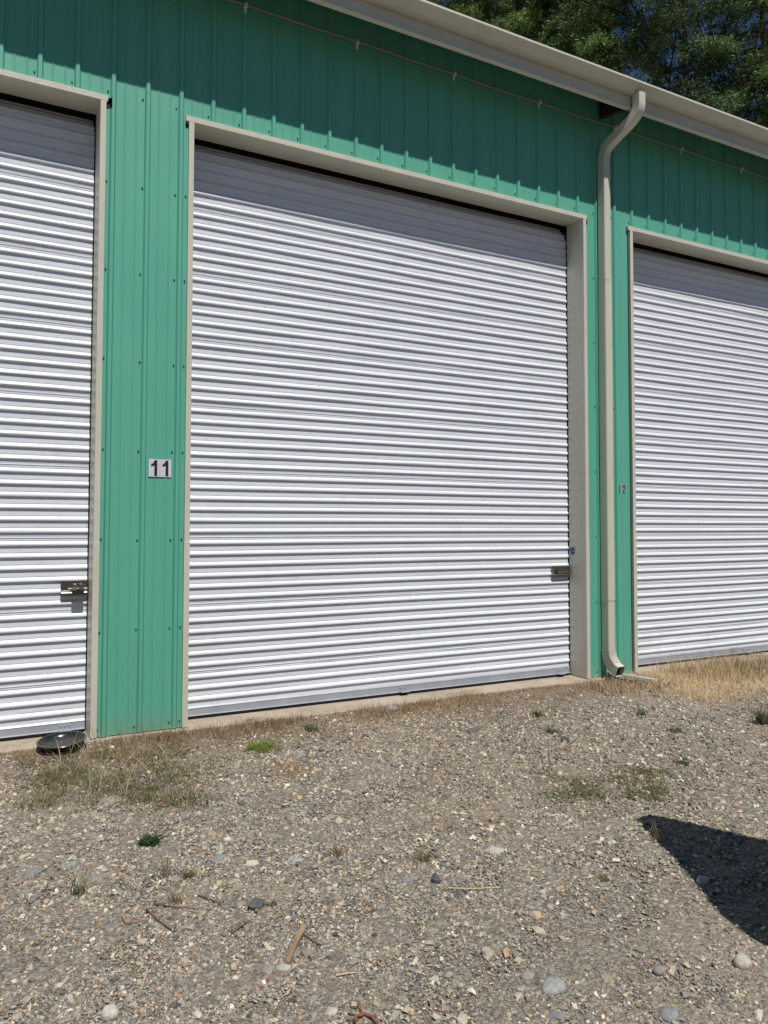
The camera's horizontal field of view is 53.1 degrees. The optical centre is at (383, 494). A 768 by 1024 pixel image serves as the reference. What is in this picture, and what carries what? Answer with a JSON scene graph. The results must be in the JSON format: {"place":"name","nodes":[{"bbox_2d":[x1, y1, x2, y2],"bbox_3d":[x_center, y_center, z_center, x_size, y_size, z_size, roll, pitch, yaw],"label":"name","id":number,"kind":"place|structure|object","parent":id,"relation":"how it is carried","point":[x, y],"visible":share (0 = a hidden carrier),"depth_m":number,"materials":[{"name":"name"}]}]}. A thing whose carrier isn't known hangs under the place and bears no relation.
{"place":"outdoors","nodes":[
{"label":"outdoors","id":0,"kind":"place"},
{"bbox_2d":[0,664,767,1023],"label":"ground","id":1,"kind":"structure","parent":0,"point":[582,940],"depth_m":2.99,"materials":[{"name":"grey gravel"}]},
{"bbox_2d":[14,867,46,879],"bbox_3d":[-1.452,1.556,3.161,0.121,0.021,0.078,-4,5,-43],"label":"rock","id":2,"kind":"object","parent":1,"relation":"on","point":[30,873],"visible":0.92,"depth_m":3.15,"materials":[{"name":"grey stone"}]},
{"bbox_2d":[36,731,86,752],"bbox_3d":[-2.026,1.560,4.833,0.296,0.047,0.296,-3,3,-28],"label":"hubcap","id":3,"kind":"object","parent":1,"relation":"on","point":[49,742],"visible":0.95,"depth_m":4.86,"materials":[{"name":"black plastic"}]},
{"bbox_2d":[61,860,77,868],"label":"rock","id":4,"kind":"object","parent":1,"relation":"on","point":[74,863],"visible":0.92,"depth_m":3.22,"materials":[{"name":"grey stone"}]},
{"bbox_2d":[65,868,89,896],"bbox_3d":[-1.187,1.506,2.985,0.120,0.102,0.154,2,-3,-44],"label":"weed plant","id":5,"kind":"object","parent":1,"relation":"on","point":[79,892],"visible":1,"depth_m":2.98,"materials":[{"name":"green plant"}]},
{"bbox_2d":[82,874,104,881],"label":"rock","id":6,"kind":"object","parent":1,"relation":"on","point":[94,877],"visible":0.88,"depth_m":3.10,"materials":[{"name":"grey stone"}]},
{"bbox_2d":[100,1004,118,1020],"bbox_3d":[-0.799,1.512,2.239,0.051,0.050,0.049,-4,4,-28],"label":"rock","id":7,"kind":"object","parent":1,"relation":"on","point":[109,1012],"visible":0.96,"depth_m":2.22,"materials":[{"name":"beige stone"}]},
{"bbox_2d":[96,795,126,805],"bbox_3d":[-1.436,1.601,4.011,0.193,0.016,0.123,-5,4,-28],"label":"rock","id":8,"kind":"object","parent":1,"relation":"on","point":[110,801],"visible":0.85,"depth_m":4.02,"materials":[{"name":"beige stone"}]},
{"bbox_2d":[1,735,238,817],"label":"weed patch","id":9,"kind":"object","parent":1,"relation":"on","point":[132,794],"visible":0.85,"depth_m":4.26,"materials":[{"name":"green plant"}]},
{"bbox_2d":[24,725,223,813],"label":"long stalks","id":10,"kind":"object","parent":1,"relation":"on","point":[103,773],"visible":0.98,"depth_m":4.24,"materials":[{"name":"beige plant"}]},
{"bbox_2d":[120,916,142,923],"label":"twig","id":11,"kind":"object","parent":1,"relation":"on","point":[129,922],"visible":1,"depth_m":2.76,"materials":[{"name":"brown wood"}]},
{"bbox_2d":[68,719,201,768],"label":"dry stalks","id":12,"kind":"object","parent":1,"relation":"on","point":[129,741],"visible":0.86,"depth_m":4.84,"materials":[{"name":"beige plant"}]},
{"bbox_2d":[141,967,147,988],"bbox_3d":[-0.753,1.524,2.421,0.005,0.005,0.111,0,-2,-9],"label":"straw","id":13,"kind":"object","parent":1,"relation":"on","point":[144,977],"visible":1,"depth_m":2.42,"materials":[{"name":"beige plant"}]},
{"bbox_2d":[131,832,166,846],"bbox_3d":[-1.047,1.556,3.475,0.169,0.051,0.147,0,-2,4],"label":"weed plant","id":14,"kind":"object","parent":1,"relation":"on","point":[147,841],"visible":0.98,"depth_m":3.45,"materials":[{"name":"green plant"}]},
{"bbox_2d":[146,908,171,929],"bbox_3d":[-0.816,1.534,2.777,0.010,0.008,0.195,2,-3,-42],"label":"twig","id":15,"kind":"object","parent":1,"relation":"on","point":[155,917],"visible":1,"depth_m":2.77,"materials":[{"name":"brown wood"}]},
{"bbox_2d":[158,849,173,879],"bbox_3d":[-0.883,1.496,3.122,0.078,0.129,0.094,1,-3,-28],"label":"dry stalk","id":16,"kind":"object","parent":1,"relation":"on","point":[164,874],"visible":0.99,"depth_m":3.12,"materials":[{"name":"beige plant"}]},
{"bbox_2d":[164,877,184,904],"bbox_3d":[-0.795,1.507,2.908,0.109,0.087,0.100,1,-3,-28],"label":"dry stalk","id":17,"kind":"object","parent":1,"relation":"on","point":[175,899],"visible":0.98,"depth_m":2.90,"materials":[{"name":"beige plant"}]},
{"bbox_2d":[154,903,198,908],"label":"twig","id":18,"kind":"object","parent":1,"relation":"on","point":[173,906],"visible":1,"depth_m":2.86,"materials":[{"name":"brown wood"}]},
{"bbox_2d":[179,869,195,878],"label":"grass tuft","id":19,"kind":"object","parent":1,"relation":"on","point":[189,874],"visible":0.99,"depth_m":3.12,"materials":[{"name":"green plant"}]},
{"bbox_2d":[198,894,220,903],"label":"twig","id":20,"kind":"object","parent":1,"relation":"on","point":[208,898],"visible":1,"depth_m":2.93,"materials":[{"name":"brown wood"}]},
{"bbox_2d":[209,854,225,863],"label":"rock","id":21,"kind":"object","parent":1,"relation":"on","point":[218,858],"visible":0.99,"depth_m":3.28,"materials":[{"name":"grey stone"}]},
{"bbox_2d":[139,710,318,749],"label":"dry grass","id":22,"kind":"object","parent":1,"relation":"on","point":[247,728],"visible":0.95,"depth_m":5.24,"materials":[{"name":"beige plant"}]},
{"bbox_2d":[230,920,248,934],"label":"twig","id":23,"kind":"object","parent":1,"relation":"on","point":[247,921],"visible":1,"depth_m":2.72,"materials":[{"name":"brown wood"}]},
{"bbox_2d":[247,898,264,910],"bbox_3d":[-0.478,1.533,2.871,0.054,0.048,0.070,3,5,32],"label":"rock","id":24,"kind":"object","parent":1,"relation":"on","point":[255,903],"visible":0.97,"depth_m":2.86,"materials":[{"name":"grey stone"}]},
{"bbox_2d":[242,737,281,753],"bbox_3d":[-0.790,1.604,4.918,0.293,0.060,0.271,2,-3,-37],"label":"grass tuft","id":25,"kind":"object","parent":1,"relation":"on","point":[260,747],"visible":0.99,"depth_m":4.90,"materials":[{"name":"green plant"}]},
{"bbox_2d":[261,964,274,971],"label":"rock","id":26,"kind":"object","parent":1,"relation":"on","point":[268,967],"visible":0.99,"depth_m":2.47,"materials":[{"name":"grey stone"}]},
{"bbox_2d":[265,897,281,907],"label":"dry stalk","id":27,"kind":"object","parent":1,"relation":"on","point":[270,904],"visible":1,"depth_m":2.88,"materials":[{"name":"beige plant"}]},
{"bbox_2d":[276,963,291,970],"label":"rock","id":28,"kind":"object","parent":1,"relation":"on","point":[283,966],"visible":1,"depth_m":2.47,"materials":[{"name":"beige stone"}]},
{"bbox_2d":[263,760,323,779],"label":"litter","id":29,"kind":"object","parent":1,"relation":"on","point":[288,766],"visible":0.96,"depth_m":4.49,"materials":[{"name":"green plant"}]},
{"bbox_2d":[285,923,305,964],"bbox_3d":[-0.298,1.514,2.589,0.023,0.032,0.212,0,-2,9],"label":"stick","id":30,"kind":"object","parent":1,"relation":"on","point":[298,936],"visible":1,"depth_m":2.58,"materials":[{"name":"brown wood"}]},
{"bbox_2d":[289,857,303,863],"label":"rock","id":31,"kind":"object","parent":1,"relation":"on","point":[297,859],"visible":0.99,"depth_m":3.27,"materials":[{"name":"grey stone"}]},
{"bbox_2d":[302,723,318,731],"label":"weed plant","id":32,"kind":"object","parent":1,"relation":"on","point":[310,728],"visible":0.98,"depth_m":5.32,"materials":[{"name":"green plant"}]},
{"bbox_2d":[304,934,321,944],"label":"twig","id":33,"kind":"object","parent":1,"relation":"on","point":[308,937],"visible":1,"depth_m":2.63,"materials":[{"name":"brown wood"}]},
{"bbox_2d":[326,1007,337,1015],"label":"rock","id":34,"kind":"object","parent":1,"relation":"on","point":[331,1011],"visible":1,"depth_m":2.25,"materials":[{"name":"beige stone"}]},
{"bbox_2d":[323,835,345,857],"bbox_3d":[-0.198,1.539,3.345,0.148,0.075,0.139,1,-3,-28],"label":"dry stalk","id":35,"kind":"object","parent":1,"relation":"on","point":[335,851],"visible":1,"depth_m":3.35,"materials":[{"name":"beige plant"}]},
{"bbox_2d":[336,972,359,975],"bbox_3d":[-0.114,1.521,2.438,0.076,0.005,0.010,1,-2,-11],"label":"straw","id":36,"kind":"object","parent":1,"relation":"on","point":[347,973],"visible":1,"depth_m":2.44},
{"bbox_2d":[354,1012,378,1023],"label":"root","id":37,"kind":"object","parent":1,"relation":"on","point":[372,1017],"visible":1,"depth_m":2.22,"materials":[{"name":"brown wood"}]},
{"bbox_2d":[0,661,765,797],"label":"dry grass","id":38,"kind":"structure","parent":1,"relation":"on","point":[531,690],"depth_m":5.71,"materials":[{"name":"brown plant"}]},
{"bbox_2d":[0,0,767,754],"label":"storage building","id":39,"kind":"structure","parent":1,"relation":"on","point":[406,346],"depth_m":6.17,"materials":[{"name":"green paint"}]},
{"bbox_2d":[0,92,95,740],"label":"roller door","id":40,"kind":"structure","parent":39,"relation":"in","point":[47,151],"depth_m":5.15,"materials":[{"name":"white paint"}]},
{"bbox_2d":[72,584,77,594],"bbox_3d":[-2.066,0.633,5.139,0.036,0.073,0.024,-2,-4,-22],"label":"padlock","id":41,"kind":"object","parent":39,"relation":"hanging from","point":[75,592],"visible":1,"depth_m":5.13,"materials":[{"name":"metal"}]},
{"bbox_2d":[78,584,83,594],"bbox_3d":[-2.032,0.633,5.157,0.036,0.073,0.024,7,-9,-36],"label":"padlock","id":42,"kind":"object","parent":39,"relation":"hanging from","point":[80,591],"visible":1,"depth_m":5.15,"materials":[{"name":"metal"}]},
{"bbox_2d":[149,459,170,476],"bbox_3d":[-1.536,-0.183,5.276,0.152,0.122,0.003,1,-3,-28],"label":"number sign","id":43,"kind":"object","parent":39,"relation":"attached to","point":[159,467],"visible":1,"depth_m":5.28,"materials":[{"name":"white plastic"}]},
{"bbox_2d":[188,138,571,718],"bbox_3d":[0.086,-0.781,6.545,3.622,4.860,0.367,1,-3,-28],"label":"roller door","id":44,"kind":"structure","parent":39,"relation":"in","point":[378,471],"depth_m":6.27,"materials":[{"name":"white paint"}]},
{"bbox_2d":[570,546,574,555],"bbox_3d":[1.766,0.526,7.180,0.002,0.088,0.074,1,-3,-28],"label":"shield sticker","id":45,"kind":"object","parent":39,"relation":"attached to","point":[572,550],"visible":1,"depth_m":7.18,"materials":[{"name":"blue plastic"}]},
{"bbox_2d":[619,484,625,492],"bbox_3d":[2.261,-0.060,7.285,0.092,0.084,0.002,1,-3,-28],"label":"number sign","id":46,"kind":"object","parent":39,"relation":"attached to","point":[623,490],"visible":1,"depth_m":7.29,"materials":[{"name":"white plastic"}]},
{"bbox_2d":[633,242,767,665],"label":"roller door","id":47,"kind":"structure","parent":39,"relation":"in","point":[701,325],"depth_m":8.12,"materials":[{"name":"white paint"}]},
{"bbox_2d":[0,677,767,970],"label":"dead thatch","id":48,"kind":"object","parent":1,"relation":"on","point":[410,770],"visible":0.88,"depth_m":4.62,"materials":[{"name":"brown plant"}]},
{"bbox_2d":[384,705,397,711],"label":"rock","id":49,"kind":"object","parent":1,"relation":"on","point":[391,706],"visible":0.66,"depth_m":5.87,"materials":[{"name":"grey stone"}]},
{"bbox_2d":[402,877,410,882],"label":"rock","id":50,"kind":"object","parent":1,"relation":"on","point":[406,880],"visible":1,"depth_m":3.09,"materials":[{"name":"grey stone"}]},
{"bbox_2d":[412,842,431,861],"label":"dry stalk","id":51,"kind":"object","parent":1,"relation":"on","point":[425,857],"visible":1,"depth_m":3.31,"materials":[{"name":"beige plant"}]},
{"bbox_2d":[431,872,440,883],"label":"rock","id":52,"kind":"object","parent":1,"relation":"on","point":[435,878],"visible":0.93,"depth_m":3.08,"materials":[{"name":"grey stone"}]},
{"bbox_2d":[428,0,450,8],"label":"conifer tree","id":53,"kind":"object","parent":1,"relation":"on","point":[440,3],"visible":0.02,"depth_m":34.11,"materials":[{"name":"green plant"}]},
{"bbox_2d":[466,727,477,732],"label":"rock","id":54,"kind":"object","parent":1,"relation":"on","point":[475,729],"visible":0.92,"depth_m":5.32,"materials":[{"name":"grey stone"}]},
{"bbox_2d":[448,887,500,888],"bbox_3d":[0.358,1.552,3.030,0.209,0.007,0.015,0,-2,-3],"label":"straw","id":55,"kind":"object","parent":1,"relation":"on","point":[473,888],"visible":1,"depth_m":3.03,"materials":[{"name":"beige plant"}]},
{"bbox_2d":[442,0,515,32],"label":"conifer tree","id":56,"kind":"object","parent":1,"relation":"on","point":[483,11],"visible":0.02,"depth_m":24.76,"materials":[{"name":"green plant"}]},
{"bbox_2d":[481,946,493,960],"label":"rock","id":57,"kind":"object","parent":1,"relation":"on","point":[487,953],"visible":1,"depth_m":2.54,"materials":[{"name":"white stone"}]},
{"bbox_2d":[485,846,504,855],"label":"rock","id":58,"kind":"object","parent":1,"relation":"on","point":[497,850],"visible":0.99,"depth_m":3.38,"materials":[{"name":"beige stone"}]},
{"bbox_2d":[491,0,557,39],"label":"conifer tree","id":59,"kind":"object","parent":1,"relation":"on","point":[519,16],"depth_m":32.62,"materials":[{"name":"green plant"}]},
{"bbox_2d":[520,971,534,980],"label":"rock","id":60,"kind":"object","parent":1,"relation":"on","point":[527,975],"visible":1,"depth_m":2.42,"materials":[{"name":"grey stone"}]},
{"bbox_2d":[529,708,543,717],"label":"weed plant","id":61,"kind":"object","parent":1,"relation":"on","point":[536,713],"visible":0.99,"depth_m":5.78,"materials":[{"name":"green plant"}]},
{"bbox_2d":[543,723,563,733],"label":"weed plant","id":62,"kind":"object","parent":1,"relation":"on","point":[553,731],"visible":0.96,"depth_m":5.32,"materials":[{"name":"green plant"}]},
{"bbox_2d":[501,0,605,64],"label":"conifer tree","id":63,"kind":"object","parent":1,"relation":"on","point":[530,27],"visible":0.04,"depth_m":25.38,"materials":[{"name":"green plant"}]},
{"bbox_2d":[541,976,567,993],"bbox_3d":[0.524,1.524,2.377,0.092,0.035,0.070,-4,5,-38],"label":"rock","id":64,"kind":"object","parent":1,"relation":"on","point":[553,985],"visible":0.94,"depth_m":2.37,"materials":[{"name":"grey stone"}]},
{"bbox_2d":[547,1010,565,1020],"bbox_3d":[0.502,1.521,2.237,0.058,0.025,0.043,-4,4,-28],"label":"rock","id":65,"kind":"object","parent":1,"relation":"on","point":[556,1015],"visible":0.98,"depth_m":2.23,"materials":[{"name":"grey stone"}]},
{"bbox_2d":[561,736,568,740],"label":"rock","id":66,"kind":"object","parent":1,"relation":"on","point":[566,738],"visible":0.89,"depth_m":5.11,"materials":[{"name":"grey stone"}]},
{"bbox_2d":[523,763,688,811],"bbox_3d":[1.250,1.595,4.242,0.895,0.039,0.764,0,-2,1],"label":"weed patch","id":67,"kind":"object","parent":1,"relation":"on","point":[589,793],"visible":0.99,"depth_m":4.20,"materials":[{"name":"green plant"}]},
{"bbox_2d":[536,0,675,85],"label":"conifer tree","id":68,"kind":"object","parent":1,"relation":"on","point":[606,43],"visible":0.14,"depth_m":23.27,"materials":[{"name":"green plant"}]},
{"bbox_2d":[595,870,618,883],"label":"dry stalk","id":69,"kind":"object","parent":1,"relation":"on","point":[602,877],"visible":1,"depth_m":3.13,"materials":[{"name":"beige plant"}]},
{"bbox_2d":[570,0,666,86],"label":"conifer tree","id":70,"kind":"object","parent":1,"relation":"on","point":[637,4],"depth_m":32.84,"materials":[{"name":"green plant"}]},
{"bbox_2d":[607,672,657,681],"bbox_3d":[2.262,1.656,6.994,0.438,0.041,0.060,-2,-3,36],"label":"splash channel","id":71,"kind":"object","parent":1,"relation":"on","point":[637,677],"visible":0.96,"depth_m":6.96,"materials":[{"name":"white plastic"}]},
{"bbox_2d":[578,670,689,697],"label":"golden grass","id":72,"kind":"structure","parent":1,"relation":"on","point":[611,689],"depth_m":6.72,"materials":[{"name":"beige plant"}]},
{"bbox_2d":[633,706,648,716],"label":"weed plant","id":73,"kind":"object","parent":1,"relation":"on","point":[640,712],"visible":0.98,"depth_m":5.81,"materials":[{"name":"green plant"}]},
{"bbox_2d":[647,809,663,842],"bbox_3d":[1.244,1.515,3.502,0.072,0.130,0.164,0,-2,14],"label":"dry stalk","id":74,"kind":"object","parent":1,"relation":"on","point":[653,839],"visible":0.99,"depth_m":3.48,"materials":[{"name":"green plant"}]},
{"bbox_2d":[653,965,665,975],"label":"rock","id":75,"kind":"object","parent":1,"relation":"on","point":[658,970],"visible":1,"depth_m":2.46,"materials":[{"name":"grey stone"}]},
{"bbox_2d":[659,1008,678,1021],"bbox_3d":[0.837,1.522,2.246,0.059,0.022,0.052,-4,4,-28],"label":"rock","id":76,"kind":"object","parent":1,"relation":"on","point":[667,1014],"visible":0.99,"depth_m":2.24,"materials":[{"name":"grey stone"}]},
{"bbox_2d":[666,725,683,733],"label":"weed plant","id":77,"kind":"object","parent":1,"relation":"on","point":[678,729],"visible":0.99,"depth_m":5.36,"materials":[{"name":"green plant"}]},
{"bbox_2d":[670,759,688,765],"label":"weed plant","id":78,"kind":"object","parent":1,"relation":"on","point":[682,762],"visible":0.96,"depth_m":4.61,"materials":[{"name":"green plant"}]},
{"bbox_2d":[625,0,767,115],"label":"conifer tree","id":79,"kind":"object","parent":1,"relation":"on","point":[661,25],"visible":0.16,"depth_m":21.44,"materials":[{"name":"green plant"}]},
{"bbox_2d":[696,875,708,884],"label":"rock","id":80,"kind":"object","parent":1,"relation":"on","point":[701,880],"visible":1,"depth_m":3.09,"materials":[{"name":"grey stone"}]},
{"bbox_2d":[648,646,767,685],"bbox_3d":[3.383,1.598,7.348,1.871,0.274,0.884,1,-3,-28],"label":"tall dry grass","id":81,"kind":"structure","parent":1,"relation":"on","point":[704,670],"depth_m":7.27,"materials":[{"name":"beige plant"}]},
{"bbox_2d":[692,0,767,127],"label":"conifer tree","id":82,"kind":"object","parent":1,"relation":"on","point":[755,57],"visible":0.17,"depth_m":21.83,"materials":[{"name":"green plant"}]},
{"bbox_2d":[733,952,751,969],"bbox_3d":[1.173,1.530,2.513,0.061,0.050,0.056,-5,2,-8],"label":"rock","id":83,"kind":"object","parent":1,"relation":"on","point":[743,961],"visible":0.98,"depth_m":2.50,"materials":[{"name":"white stone"}]},
{"bbox_2d":[741,704,767,725],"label":"weed plant","id":84,"kind":"object","parent":1,"relation":"on","point":[760,719],"visible":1,"depth_m":5.55,"materials":[{"name":"green plant"}]},
{"bbox_2d":[336,690,506,720],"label":"dry grass","id":85,"kind":"structure","parent":0,"point":[423,703],"depth_m":5.95,"materials":[{"name":"brown plant"}]},
{"bbox_2d":[434,0,767,119],"label":"sky","id":86,"kind":"structure","parent":0,"point":[652,6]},
{"bbox_2d":[619,660,767,711],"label":"golden grass","id":87,"kind":"structure","parent":0,"point":[696,684],"depth_m":6.69,"materials":[{"name":"beige plant"}]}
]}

